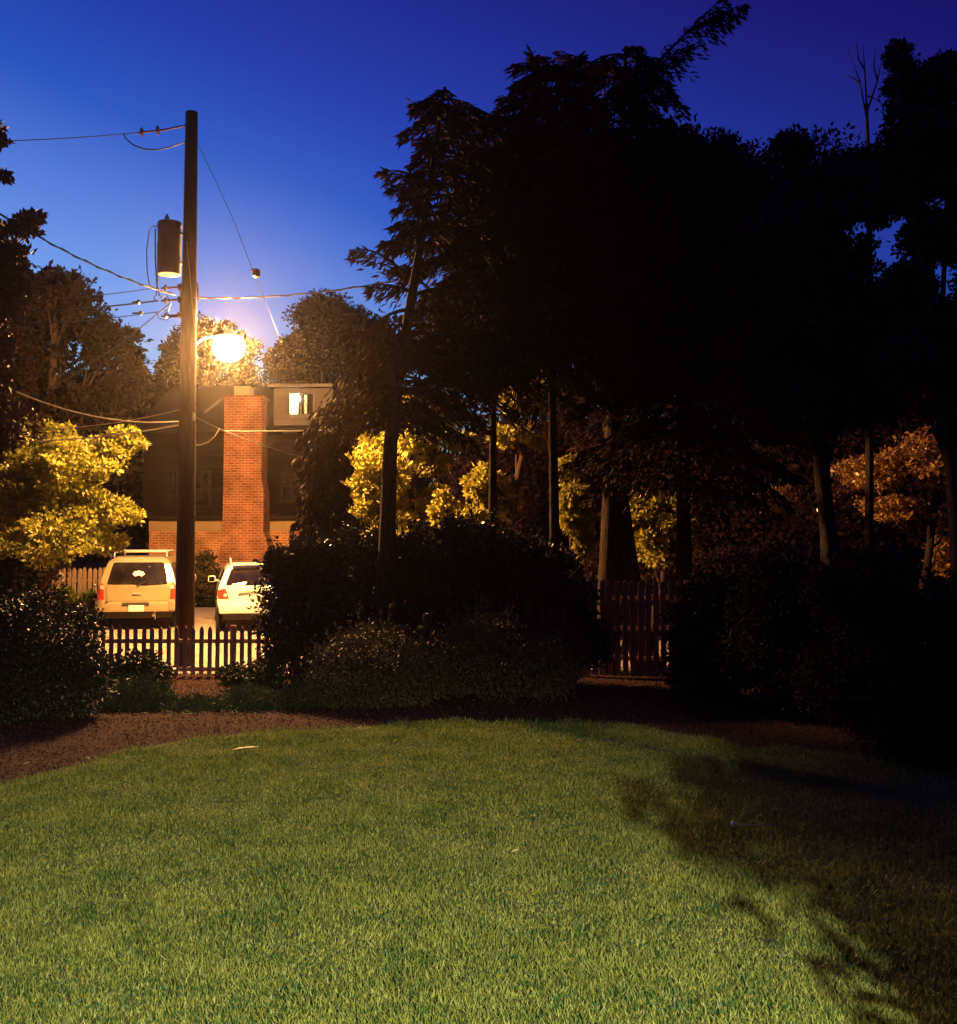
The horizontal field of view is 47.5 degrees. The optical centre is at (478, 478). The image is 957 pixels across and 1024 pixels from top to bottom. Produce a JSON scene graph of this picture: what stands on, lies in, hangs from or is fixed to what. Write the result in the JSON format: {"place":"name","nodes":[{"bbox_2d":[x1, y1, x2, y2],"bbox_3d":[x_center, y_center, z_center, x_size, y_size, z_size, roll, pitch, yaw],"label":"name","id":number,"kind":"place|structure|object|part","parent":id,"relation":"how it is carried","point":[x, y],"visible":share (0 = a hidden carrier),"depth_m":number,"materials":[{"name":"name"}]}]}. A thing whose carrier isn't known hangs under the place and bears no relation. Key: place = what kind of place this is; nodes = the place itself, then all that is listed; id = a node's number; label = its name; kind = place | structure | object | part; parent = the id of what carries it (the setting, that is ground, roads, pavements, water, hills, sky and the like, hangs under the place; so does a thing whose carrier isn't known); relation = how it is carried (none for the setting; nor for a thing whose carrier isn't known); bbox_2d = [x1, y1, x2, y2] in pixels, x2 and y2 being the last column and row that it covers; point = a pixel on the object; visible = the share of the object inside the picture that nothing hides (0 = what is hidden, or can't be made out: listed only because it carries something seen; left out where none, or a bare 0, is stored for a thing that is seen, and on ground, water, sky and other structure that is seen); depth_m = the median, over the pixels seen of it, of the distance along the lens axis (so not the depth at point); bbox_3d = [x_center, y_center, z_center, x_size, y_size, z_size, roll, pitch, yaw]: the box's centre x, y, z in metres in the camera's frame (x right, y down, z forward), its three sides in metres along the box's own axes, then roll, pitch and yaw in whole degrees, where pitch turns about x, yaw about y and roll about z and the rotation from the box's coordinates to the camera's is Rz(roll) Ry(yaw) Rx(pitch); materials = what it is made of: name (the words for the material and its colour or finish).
{"place":"outdoors","nodes":[
{"label":"outdoors","id":0,"kind":"place"},
{"bbox_2d":[30,607,360,673],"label":"driveway","id":1,"kind":"structure","parent":0,"point":[205,618],"depth_m":26.03,"materials":[{"name":"concrete"}]},
{"bbox_2d":[52,585,97,623],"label":"yard shrub","id":2,"kind":"object","parent":1,"relation":"on","point":[70,591],"visible":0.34,"depth_m":28.31,"materials":[{"name":"green plant"}]},
{"bbox_2d":[0,413,152,595],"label":"lit maple","id":3,"kind":"object","parent":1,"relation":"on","point":[61,519],"visible":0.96,"depth_m":24.81,"materials":[{"name":"yellow plant"}]},
{"bbox_2d":[0,260,160,614],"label":"shade tree","id":4,"kind":"object","parent":1,"relation":"on","point":[45,352],"visible":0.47,"depth_m":30.46,"materials":[{"name":"green plant"}]},
{"bbox_2d":[95,550,195,626],"bbox_3d":[-8.723,2.840,28.732,2.340,1.941,4.961,0,-3,-10],"label":"parked car","id":5,"kind":"object","parent":1,"relation":"on","point":[136,586],"visible":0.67,"depth_m":26.61,"materials":[{"name":"beige paint"}]},
{"bbox_3d":[-8.363,2.332,26.708,1.418,0.558,0.296,0,-3,-10],"label":"rear window","id":6,"kind":"part","parent":5,"relation":"part of","materials":[{"name":"black glass"}]},
{"bbox_3d":[-7.683,2.373,27.546,0.178,0.480,0.700,0,-3,-10],"label":"side window","id":7,"kind":"part","parent":5,"relation":"part of","materials":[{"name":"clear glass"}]},
{"bbox_2d":[208,557,272,628],"bbox_3d":[-5.873,2.903,28.349,2.300,1.780,4.850,1,-3,-14],"label":"parked car","id":8,"kind":"object","parent":1,"relation":"on","point":[233,601],"visible":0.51,"depth_m":26.11,"materials":[{"name":"white paint"}]},
{"bbox_3d":[-5.369,2.371,26.350,1.453,0.390,0.355,1,-3,-14],"label":"rear window","id":9,"kind":"part","parent":8,"relation":"part of","materials":[{"name":"black glass"}]},
{"bbox_2d":[317,441,420,606],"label":"lit maple","id":10,"kind":"object","parent":1,"relation":"on","point":[363,484],"visible":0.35,"depth_m":24.69,"materials":[{"name":"leaf"},{"name":"bark"}]},
{"bbox_2d":[354,412,385,592],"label":"lit cedar","id":11,"kind":"object","parent":1,"relation":"on","point":[378,442],"visible":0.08,"depth_m":27.85,"materials":[{"name":"green plant"}]},
{"bbox_2d":[0,714,956,1023],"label":"lawn","id":12,"kind":"structure","parent":0,"point":[518,816],"depth_m":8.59,"materials":[{"name":"plant"}]},
{"bbox_2d":[232,746,257,749],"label":"fallen leaf","id":13,"kind":"object","parent":12,"relation":"on","point":[247,747],"visible":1,"depth_m":13.00,"materials":[{"name":"beige plant"}]},
{"bbox_2d":[731,821,772,825],"bbox_3d":[2.414,3.044,9.596,0.370,0.040,0.040,0,-3,3],"label":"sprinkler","id":14,"kind":"object","parent":12,"relation":"on","point":[732,823],"visible":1,"depth_m":9.59,"materials":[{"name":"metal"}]},
{"bbox_2d":[0,547,956,782],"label":"ground","id":15,"kind":"structure","parent":0,"point":[87,565],"depth_m":15.37,"materials":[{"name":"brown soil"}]},
{"bbox_2d":[0,119,49,463],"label":"shade tree","id":16,"kind":"object","parent":15,"relation":"on","point":[16,292],"visible":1,"depth_m":15.52,"materials":[{"name":"green plant"}]},
{"bbox_2d":[0,558,121,725],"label":"boxwood bush","id":17,"kind":"object","parent":15,"relation":"on","point":[42,671],"visible":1,"depth_m":15.18,"materials":[{"name":"green plant"}]},
{"bbox_2d":[36,567,117,618],"bbox_3d":[-10.942,3.121,29.739,2.680,1.437,0.164,-1,-3,18],"label":"picket fence","id":18,"kind":"object","parent":15,"relation":"on","point":[81,580],"visible":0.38,"depth_m":29.64,"materials":[{"name":"wood"}]},
{"bbox_2d":[66,349,179,554],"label":"shade tree","id":19,"kind":"object","parent":15,"relation":"on","point":[131,487],"visible":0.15,"depth_m":46.91,"materials":[{"name":"green plant"}]},
{"bbox_2d":[93,670,181,712],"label":"juniper","id":20,"kind":"object","parent":15,"relation":"on","point":[139,694],"visible":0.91,"depth_m":16.25,"materials":[{"name":"green plant"}]},
{"bbox_2d":[101,647,177,683],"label":"fence plant","id":21,"kind":"object","parent":15,"relation":"on","point":[151,664],"visible":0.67,"depth_m":18.91,"materials":[{"name":"green plant"}]},
{"bbox_2d":[137,110,198,666],"bbox_3d":[-6.220,-1.855,21.614,1.298,11.056,0.385,0,-3,0],"label":"utility pole","id":22,"kind":"object","parent":15,"relation":"on","point":[188,288],"visible":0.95,"depth_m":21.48,"materials":[{"name":"brown wood"}]},
{"bbox_2d":[12,132,136,140],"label":"overhead cable","id":23,"kind":"object","parent":22,"relation":"attached to","point":[73,137],"visible":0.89,"depth_m":21.70,"materials":[{"name":"black plastic"}]},
{"bbox_2d":[1,311,157,324],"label":"overhead cable","id":24,"kind":"object","parent":22,"relation":"attached to","point":[139,313],"visible":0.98,"depth_m":22.39,"materials":[{"name":"black plastic"}]},
{"bbox_2d":[0,213,175,295],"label":"overhead cable","id":25,"kind":"object","parent":22,"relation":"attached to","point":[68,252],"visible":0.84,"depth_m":20.05,"materials":[{"name":"black plastic"}]},
{"bbox_2d":[26,299,158,311],"bbox_3d":[-9.031,-3.652,22.916,5.815,0.390,0.111,-1,-3,25],"label":"overhead cable","id":26,"kind":"object","parent":22,"relation":"attached to","point":[136,302],"visible":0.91,"depth_m":22.34,"materials":[{"name":"black plastic"}]},
{"bbox_2d":[9,388,178,422],"bbox_3d":[-7.567,-1.574,20.348,4.109,0.897,0.022,2,-3,-37],"label":"overhead cable","id":27,"kind":"object","parent":22,"relation":"attached to","point":[92,415],"visible":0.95,"depth_m":20.54,"materials":[{"name":"beige plastic"}]},
{"bbox_2d":[10,425,178,442],"bbox_3d":[-7.979,-0.880,21.067,4.204,0.446,0.025,1,-3,-14],"label":"overhead cable","id":28,"kind":"object","parent":22,"relation":"attached to","point":[100,436],"visible":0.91,"depth_m":21.20,"materials":[{"name":"beige plastic"}]},
{"bbox_2d":[19,410,177,428],"bbox_3d":[-7.983,-1.173,21.081,4.215,0.465,0.015,1,-3,-14],"label":"overhead cable","id":29,"kind":"object","parent":22,"relation":"attached to","point":[106,423],"visible":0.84,"depth_m":21.24,"materials":[{"name":"beige plastic"}]},
{"bbox_2d":[38,287,158,299],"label":"overhead cable","id":30,"kind":"object","parent":22,"relation":"attached to","point":[95,295],"visible":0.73,"depth_m":22.41,"materials":[{"name":"black plastic"}]},
{"bbox_2d":[44,303,169,390],"bbox_3d":[-9.106,-2.973,25.922,0.026,0.667,10.335,2,-3,-35],"label":"overhead cable","id":31,"kind":"object","parent":22,"relation":"attached to","point":[111,349],"visible":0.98,"depth_m":24.75,"materials":[{"name":"black plastic"}]},
{"bbox_2d":[123,133,184,150],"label":"overhead cable","id":32,"kind":"object","parent":22,"relation":"attached to","point":[153,149],"visible":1,"depth_m":21.84,"materials":[{"name":"black plastic"}]},
{"bbox_2d":[157,214,182,276],"bbox_3d":[-6.184,-4.678,21.749,0.480,1.243,0.480,-3,-4,45],"label":"transformer","id":33,"kind":"object","parent":22,"relation":"attached to","point":[169,261],"visible":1,"depth_m":21.56,"materials":[{"name":"metal"}]},
{"bbox_2d":[146,225,177,319],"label":"service leads","id":34,"kind":"object","parent":33,"relation":"hanging from","point":[156,274],"visible":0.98,"depth_m":21.71,"materials":[{"name":"black rubber"}]},
{"bbox_2d":[196,428,219,445],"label":"overhead cable","id":35,"kind":"object","parent":22,"relation":"attached to","point":[210,439],"visible":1,"depth_m":21.56,"materials":[{"name":"beige plastic"}]},
{"bbox_2d":[197,328,244,361],"bbox_3d":[-5.529,-2.781,22.592,0.652,0.847,1.699,-1,-3,27],"label":"street lamp","id":36,"kind":"object","parent":22,"relation":"attached to","point":[228,345],"visible":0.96,"depth_m":22.83,"materials":[{"name":"glass"}]},
{"bbox_2d":[197,143,251,267],"bbox_3d":[-5.098,-5.492,21.788,1.176,2.636,0.012,0,-3,0],"label":"guy wire","id":37,"kind":"object","parent":22,"relation":"attached to","point":[226,204],"visible":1,"depth_m":21.78,"materials":[{"name":"black metal"}]},
{"bbox_2d":[250,268,259,277],"bbox_3d":[-4.456,-4.111,21.722,0.201,0.205,0.166,0,-3,0],"label":"strain insulator","id":38,"kind":"object","parent":37,"relation":"attached to","point":[255,272],"visible":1,"depth_m":21.66,"materials":[{"name":"ceramic"}]},
{"bbox_2d":[256,278,350,514],"bbox_3d":[-2.875,-0.181,21.533,3.154,7.709,0.010,0,-3,0],"label":"guy wire","id":39,"kind":"object","parent":38,"relation":"attached to","point":[284,349],"visible":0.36,"depth_m":21.65,"materials":[{"name":"black metal"}]},
{"bbox_2d":[196,417,303,431],"bbox_3d":[-4.316,-1.115,24.267,0.330,0.524,5.979,-1,-3,23],"label":"overhead cable","id":40,"kind":"object","parent":22,"relation":"attached to","point":[248,431],"visible":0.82,"depth_m":22.70,"materials":[{"name":"beige plastic"}]},
{"bbox_2d":[228,432,298,455],"bbox_3d":[-5.145,-0.799,27.570,0.032,0.206,11.000,0,-3,0],"label":"overhead cable","id":41,"kind":"object","parent":40,"relation":"attached to","point":[260,444],"visible":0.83,"depth_m":25.32,"materials":[{"name":"beige plastic"}]},
{"bbox_2d":[194,270,443,299],"bbox_3d":[-3.035,-3.737,20.910,5.441,0.401,0.059,-1,-3,15],"label":"overhead cable","id":42,"kind":"object","parent":22,"relation":"attached to","point":[275,295],"visible":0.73,"depth_m":21.07,"materials":[{"name":"beige plastic"}]},
{"bbox_2d":[148,690,232,715],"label":"juniper","id":43,"kind":"object","parent":15,"relation":"on","point":[197,704],"visible":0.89,"depth_m":16.13,"materials":[{"name":"green plant"}]},
{"bbox_2d":[195,588,215,606],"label":"yard hedge","id":44,"kind":"object","parent":15,"relation":"on","point":[200,601],"visible":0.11,"depth_m":34.53,"materials":[{"name":"green plant"}]},
{"bbox_2d":[195,548,221,606],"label":"yard shrub","id":45,"kind":"object","parent":15,"relation":"on","point":[203,585],"visible":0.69,"depth_m":34.56,"materials":[{"name":"green plant"}]},
{"bbox_2d":[152,311,270,386],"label":"shade tree","id":46,"kind":"object","parent":15,"relation":"on","point":[211,368],"visible":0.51,"depth_m":49.12,"materials":[{"name":"green plant"}]},
{"bbox_2d":[68,625,367,674],"bbox_3d":[-4.725,3.150,19.973,5.590,0.943,0.164,0,-3,0],"label":"picket fence","id":47,"kind":"object","parent":15,"relation":"on","point":[233,640],"visible":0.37,"depth_m":19.90,"materials":[{"name":"wood"}]},
{"bbox_2d":[207,682,291,712],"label":"juniper","id":48,"kind":"object","parent":15,"relation":"on","point":[251,700],"visible":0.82,"depth_m":16.23,"materials":[{"name":"green plant"}]},
{"bbox_2d":[215,645,291,686],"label":"fence plant","id":49,"kind":"object","parent":15,"relation":"on","point":[234,674],"visible":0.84,"depth_m":18.73,"materials":[{"name":"green plant"}]},
{"bbox_2d":[136,384,432,598],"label":"brick house","id":50,"kind":"structure","parent":15,"relation":"on","point":[246,495],"depth_m":36.73,"materials":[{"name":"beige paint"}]},
{"bbox_2d":[165,470,177,506],"bbox_3d":[-10.322,0.333,36.691,0.454,1.260,0.130,0,-3,0],"label":"window","id":51,"kind":"structure","parent":50,"relation":"in","point":[172,489],"depth_m":36.70,"materials":[{"name":"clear glass"}]},
{"bbox_2d":[196,470,211,506],"bbox_3d":[-9.352,0.333,36.691,0.704,1.260,0.130,0,-3,0],"label":"window","id":52,"kind":"structure","parent":50,"relation":"in","point":[201,501],"depth_m":36.71,"materials":[{"name":"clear glass"}]},
{"bbox_2d":[279,470,301,502],"bbox_3d":[-6.318,0.259,36.695,0.809,1.111,0.130,0,-3,0],"label":"window","id":53,"kind":"structure","parent":50,"relation":"in","point":[291,489],"depth_m":36.72,"materials":[{"name":"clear glass"}]},
{"bbox_2d":[256,674,343,711],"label":"juniper","id":54,"kind":"object","parent":15,"relation":"on","point":[293,693],"visible":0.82,"depth_m":16.27,"materials":[{"name":"green plant"}]},
{"bbox_2d":[242,525,363,683],"bbox_3d":[-2.876,2.177,18.530,1.777,2.776,2.237,2,-4,-40],"label":"holly bush","id":55,"kind":"object","parent":15,"relation":"on","point":[286,631],"visible":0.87,"depth_m":18.27,"materials":[{"name":"green plant"}]},
{"bbox_2d":[289,424,361,545],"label":"weeping cherry","id":56,"kind":"object","parent":15,"relation":"on","point":[324,472],"visible":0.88,"depth_m":20.45,"materials":[{"name":"green plant"}]},
{"bbox_2d":[255,288,399,385],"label":"shade tree","id":57,"kind":"object","parent":15,"relation":"on","point":[320,341],"visible":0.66,"depth_m":51.34,"materials":[{"name":"green plant"}]},
{"bbox_2d":[295,594,454,710],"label":"azalea bush","id":58,"kind":"object","parent":15,"relation":"on","point":[348,676],"visible":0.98,"depth_m":16.36,"materials":[{"name":"green plant"}]},
{"bbox_2d":[296,506,478,650],"bbox_3d":[-1.522,2.012,18.523,3.080,3.099,2.313,0,-3,0],"label":"holly bush","id":59,"kind":"object","parent":15,"relation":"on","point":[413,556],"visible":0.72,"depth_m":18.19,"materials":[{"name":"green plant"}]},
{"bbox_2d":[296,87,527,670],"bbox_3d":[-1.345,-1.513,18.690,3.025,10.146,5.094,3,-4,-45],"label":"hemlock","id":60,"kind":"object","parent":15,"relation":"on","point":[387,386],"visible":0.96,"depth_m":17.93,"materials":[{"name":"green plant"}]},
{"bbox_2d":[378,395,485,543],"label":"lit maple","id":61,"kind":"object","parent":15,"relation":"on","point":[428,464],"visible":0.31,"depth_m":25.35,"materials":[{"name":"leaf"},{"name":"bark"}]},
{"bbox_2d":[8,393,931,564],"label":"wood","id":62,"kind":"object","parent":15,"relation":"on","point":[95,559],"visible":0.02,"depth_m":80.86,"materials":[{"name":"green plant"}]},
{"bbox_2d":[424,378,556,543],"bbox_3d":[0.345,0.653,24.570,3.118,5.978,1.559,0,-3,0],"label":"lit maple","id":63,"kind":"object","parent":15,"relation":"on","point":[476,489],"visible":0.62,"depth_m":24.54,"materials":[{"name":"leaf"},{"name":"bark"}]},
{"bbox_2d":[419,500,575,657],"bbox_3d":[0.280,1.971,18.849,3.043,3.212,2.647,0,-3,0],"label":"holly bush","id":64,"kind":"object","parent":15,"relation":"on","point":[481,558],"visible":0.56,"depth_m":18.45,"materials":[{"name":"green plant"}]},
{"bbox_2d":[380,105,628,536],"bbox_3d":[0.327,-1.585,19.568,4.664,10.364,4.712,0,-3,0],"label":"hemlock","id":65,"kind":"object","parent":15,"relation":"on","point":[520,381],"visible":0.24,"depth_m":18.88,"materials":[{"name":"green plant"}]},
{"bbox_2d":[421,577,597,705],"bbox_3d":[0.453,2.507,16.805,2.822,1.962,2.420,0,-3,0],"label":"azalea bush","id":66,"kind":"object","parent":15,"relation":"on","point":[479,648],"visible":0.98,"depth_m":16.50,"materials":[{"name":"green plant"}]},
{"bbox_2d":[409,43,688,682],"bbox_3d":[1.225,-2.017,18.670,4.882,11.144,5.214,0,-3,0],"label":"hemlock","id":67,"kind":"object","parent":15,"relation":"on","point":[565,120],"visible":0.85,"depth_m":18.16,"materials":[{"name":"green plant"}]},
{"bbox_2d":[491,529,622,688],"bbox_3d":[1.340,2.191,18.430,2.207,2.736,1.843,1,-3,-19],"label":"holly bush","id":68,"kind":"object","parent":15,"relation":"on","point":[552,588],"visible":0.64,"depth_m":18.14,"materials":[{"name":"green plant"}]},
{"bbox_2d":[558,454,599,588],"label":"lit maple","id":69,"kind":"object","parent":15,"relation":"on","point":[576,523],"visible":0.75,"depth_m":21.98,"materials":[{"name":"leaf"},{"name":"bark"}]},
{"bbox_2d":[483,0,750,674],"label":"hemlock","id":70,"kind":"object","parent":15,"relation":"on","point":[629,87],"visible":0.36,"depth_m":20.13,"materials":[{"name":"green plant"}]},
{"bbox_2d":[457,109,804,674],"bbox_3d":[3.196,-1.692,20.891,7.758,10.829,4.472,1,-3,-13],"label":"shade tree","id":71,"kind":"object","parent":15,"relation":"on","point":[757,179],"visible":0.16,"depth_m":20.28,"materials":[{"name":"green plant"}]},
{"bbox_2d":[629,488,702,626],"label":"lit maple","id":72,"kind":"object","parent":15,"relation":"on","point":[654,531],"visible":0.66,"depth_m":24.31,"materials":[{"name":"leaf"},{"name":"bark"}]},
{"bbox_2d":[548,129,812,672],"bbox_3d":[3.866,-1.508,20.300,5.052,10.281,4.894,0,-3,0],"label":"hemlock","id":73,"kind":"object","parent":15,"relation":"on","point":[678,462],"visible":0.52,"depth_m":19.77,"materials":[{"name":"green plant"}]},
{"bbox_2d":[580,580,787,676],"bbox_3d":[3.751,2.725,19.741,3.898,1.768,0.164,0,-3,6],"label":"board fence","id":74,"kind":"object","parent":15,"relation":"on","point":[655,598],"visible":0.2,"depth_m":19.75,"materials":[{"name":"brown wood"}]},
{"bbox_2d":[436,358,949,592],"bbox_3d":[9.904,-1.247,39.937,23.574,11.604,8.287,0,-3,0],"label":"shade tree","id":75,"kind":"object","parent":15,"relation":"on","point":[750,527],"visible":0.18,"depth_m":39.14,"materials":[{"name":"green plant"}]},
{"bbox_2d":[651,564,762,702],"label":"yew bush","id":76,"kind":"object","parent":15,"relation":"on","point":[696,613],"visible":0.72,"depth_m":17.17,"materials":[{"name":"green plant"}]},
{"bbox_2d":[548,542,950,597],"bbox_3d":[9.526,3.017,33.892,17.314,2.092,2.665,0,-3,0],"label":"yard hedge","id":77,"kind":"object","parent":15,"relation":"on","point":[728,554],"visible":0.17,"depth_m":33.52,"materials":[{"name":"green plant"}]},
{"bbox_2d":[701,540,847,712],"bbox_3d":[4.676,2.190,16.282,2.705,2.536,2.348,0,-3,0],"label":"yew bush","id":78,"kind":"object","parent":15,"relation":"on","point":[774,621],"visible":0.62,"depth_m":15.83,"materials":[{"name":"green plant"}]},
{"bbox_2d":[759,483,852,567],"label":"copper beech","id":79,"kind":"object","parent":15,"relation":"on","point":[790,495],"visible":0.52,"depth_m":26.79,"materials":[{"name":"red plant"}]},
{"bbox_2d":[682,121,953,699],"bbox_3d":[5.611,-1.129,17.340,4.584,9.253,3.293,0,-3,0],"label":"shade tree","id":80,"kind":"object","parent":15,"relation":"on","point":[807,313],"visible":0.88,"depth_m":16.84,"materials":[{"name":"green plant"}]},
{"bbox_2d":[768,542,942,736],"bbox_3d":[5.222,2.109,14.555,2.562,2.532,2.356,0,-3,0],"label":"yew bush","id":81,"kind":"object","parent":15,"relation":"on","point":[856,605],"visible":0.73,"depth_m":14.23,"materials":[{"name":"green plant"}]},
{"bbox_2d":[844,41,882,589],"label":"bare tree","id":82,"kind":"object","parent":15,"relation":"on","point":[869,487],"visible":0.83,"depth_m":21.99,"materials":[{"name":"brown plant"}]},
{"bbox_2d":[830,422,950,595],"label":"copper beech","id":83,"kind":"object","parent":15,"relation":"on","point":[901,462],"visible":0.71,"depth_m":23.43,"materials":[{"name":"red plant"}]},
{"bbox_2d":[860,37,956,590],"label":"shade tree","id":84,"kind":"object","parent":15,"relation":"on","point":[919,147],"visible":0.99,"depth_m":15.10,"materials":[{"name":"green plant"}]},
{"bbox_2d":[0,0,956,546],"label":"sky","id":85,"kind":"structure","parent":0,"point":[299,104],"materials":[{"name":"blue"}]},
{"bbox_2d":[394,640,668,669],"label":"alley","id":86,"kind":"structure","parent":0,"point":[629,667],"depth_m":21.94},
{"bbox_2d":[597,571,652,660],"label":"yard shrub","id":87,"kind":"object","parent":86,"relation":"on","point":[644,581],"visible":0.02,"depth_m":20.94,"materials":[{"name":"green plant"}]},
{"bbox_2d":[815,507,822,561],"bbox_3d":[9.440,2.289,29.925,0.280,3.116,0.280,0,-3,0],"label":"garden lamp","id":88,"kind":"object","parent":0,"point":[821,559],"visible":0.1,"depth_m":29.93,"materials":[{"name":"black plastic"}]}
]}

